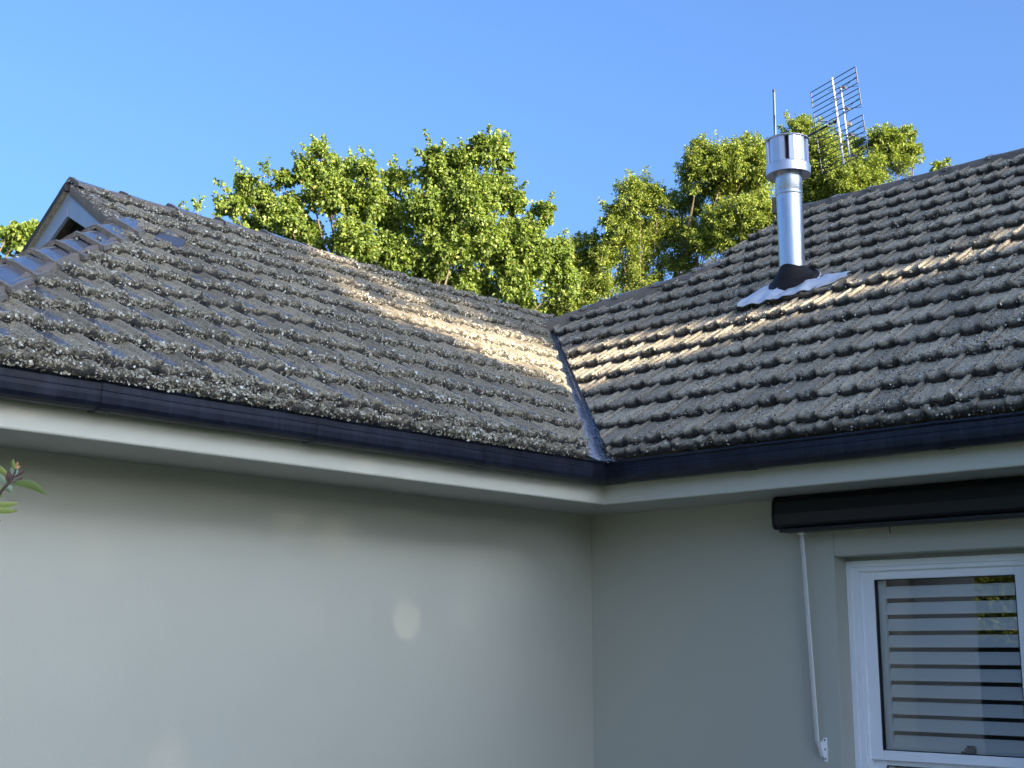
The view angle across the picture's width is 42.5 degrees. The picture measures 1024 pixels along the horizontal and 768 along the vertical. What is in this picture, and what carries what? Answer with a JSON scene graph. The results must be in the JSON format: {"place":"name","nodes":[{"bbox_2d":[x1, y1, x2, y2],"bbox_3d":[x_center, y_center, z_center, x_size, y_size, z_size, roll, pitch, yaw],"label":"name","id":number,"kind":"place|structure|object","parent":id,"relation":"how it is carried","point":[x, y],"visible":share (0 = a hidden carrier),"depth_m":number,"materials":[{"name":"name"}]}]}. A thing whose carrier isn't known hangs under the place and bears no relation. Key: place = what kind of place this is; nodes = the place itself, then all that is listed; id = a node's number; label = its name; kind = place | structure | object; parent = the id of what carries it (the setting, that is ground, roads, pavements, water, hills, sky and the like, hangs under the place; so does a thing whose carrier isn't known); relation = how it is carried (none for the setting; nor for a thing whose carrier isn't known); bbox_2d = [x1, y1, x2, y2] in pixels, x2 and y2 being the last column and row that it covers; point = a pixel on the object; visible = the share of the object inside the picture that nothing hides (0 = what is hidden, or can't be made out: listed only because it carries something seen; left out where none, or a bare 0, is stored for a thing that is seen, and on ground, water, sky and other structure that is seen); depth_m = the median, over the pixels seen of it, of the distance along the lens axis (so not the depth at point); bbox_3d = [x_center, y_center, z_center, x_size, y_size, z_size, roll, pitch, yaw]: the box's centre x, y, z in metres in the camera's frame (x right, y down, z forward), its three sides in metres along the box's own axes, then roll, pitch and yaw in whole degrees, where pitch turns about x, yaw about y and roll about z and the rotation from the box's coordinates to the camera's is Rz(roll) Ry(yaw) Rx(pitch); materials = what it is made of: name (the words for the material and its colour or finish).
{"place":"outdoors","nodes":[
{"label":"outdoors","id":0,"kind":"place"},
{"bbox_2d":[0,0,1023,302],"label":"sky","id":1,"kind":"structure","parent":0,"point":[155,101],"materials":[{"name":"blue"}]},
{"label":"ground","id":2,"kind":"structure","parent":0,"visible":0},
{"bbox_2d":[0,218,38,258],"bbox_3d":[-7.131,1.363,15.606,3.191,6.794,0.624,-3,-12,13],"label":"broadleaf tree","id":3,"kind":"object","parent":2,"relation":"on","point":[15,235],"visible":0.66,"depth_m":15.77,"materials":[{"name":"green plant"}]},
{"bbox_2d":[0,459,46,521],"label":"shrub branch","id":4,"kind":"object","parent":2,"relation":"on","point":[24,483],"visible":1,"depth_m":2.42,"materials":[{"name":"green plant"}]},
{"bbox_2d":[178,195,221,218],"bbox_3d":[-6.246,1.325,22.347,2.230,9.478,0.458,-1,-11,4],"label":"broadleaf tree","id":5,"kind":"object","parent":2,"relation":"on","point":[197,205],"visible":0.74,"depth_m":23.14,"materials":[{"name":"green plant"}]},
{"bbox_2d":[211,124,583,313],"bbox_3d":[-1.717,0.795,18.205,3.819,8.978,4.553,-10,-15,42],"label":"broadleaf tree","id":6,"kind":"object","parent":2,"relation":"on","point":[449,216],"visible":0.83,"depth_m":18.60,"materials":[{"name":"green plant"}]},
{"bbox_2d":[0,148,1023,767],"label":"house","id":7,"kind":"structure","parent":2,"relation":"on","point":[302,506],"depth_m":8.71,"materials":[{"name":"tile"}]},
{"bbox_2d":[737,132,851,306],"bbox_3d":[2.406,-1.405,11.010,0.950,1.504,0.513,-10,-15,42],"label":"flue","id":8,"kind":"object","parent":7,"relation":"on","point":[788,169],"visible":0.98,"depth_m":11.06,"materials":[{"name":"metal"}]},
{"bbox_2d":[772,66,868,220],"bbox_3d":[3.159,-2.424,13.375,0.239,1.628,1.283,9,-14,-36],"label":"antenna","id":9,"kind":"object","parent":7,"relation":"attached to","point":[774,203],"visible":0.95,"depth_m":13.22,"materials":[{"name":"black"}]},
{"bbox_2d":[771,477,1023,761],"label":"roller awning","id":10,"kind":"object","parent":7,"relation":"attached to","point":[980,500],"visible":1,"depth_m":8.45,"materials":[{"name":"black metal"}]},
{"bbox_2d":[845,549,1023,767],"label":"window","id":11,"kind":"structure","parent":7,"relation":"in","point":[863,574],"depth_m":8.70,"materials":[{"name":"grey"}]},
{"bbox_2d":[539,131,775,318],"bbox_3d":[2.454,0.872,20.347,4.162,9.623,2.614,-10,-15,42],"label":"feathery tree","id":12,"kind":"object","parent":2,"relation":"on","point":[720,172],"visible":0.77,"depth_m":20.65,"materials":[{"name":"green plant"}]},
{"bbox_2d":[772,110,925,203],"bbox_3d":[5.758,0.558,20.902,3.013,10.457,1.800,4,-12,-17],"label":"feathery tree","id":13,"kind":"object","parent":2,"relation":"on","point":[890,147],"visible":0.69,"depth_m":21.40,"materials":[{"name":"green plant"}]},
{"bbox_2d":[929,156,956,171],"bbox_3d":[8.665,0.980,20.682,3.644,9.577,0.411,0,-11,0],"label":"feathery tree","id":14,"kind":"object","parent":2,"relation":"on","point":[939,165],"visible":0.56,"depth_m":21.60,"materials":[{"name":"green plant"}]}
]}

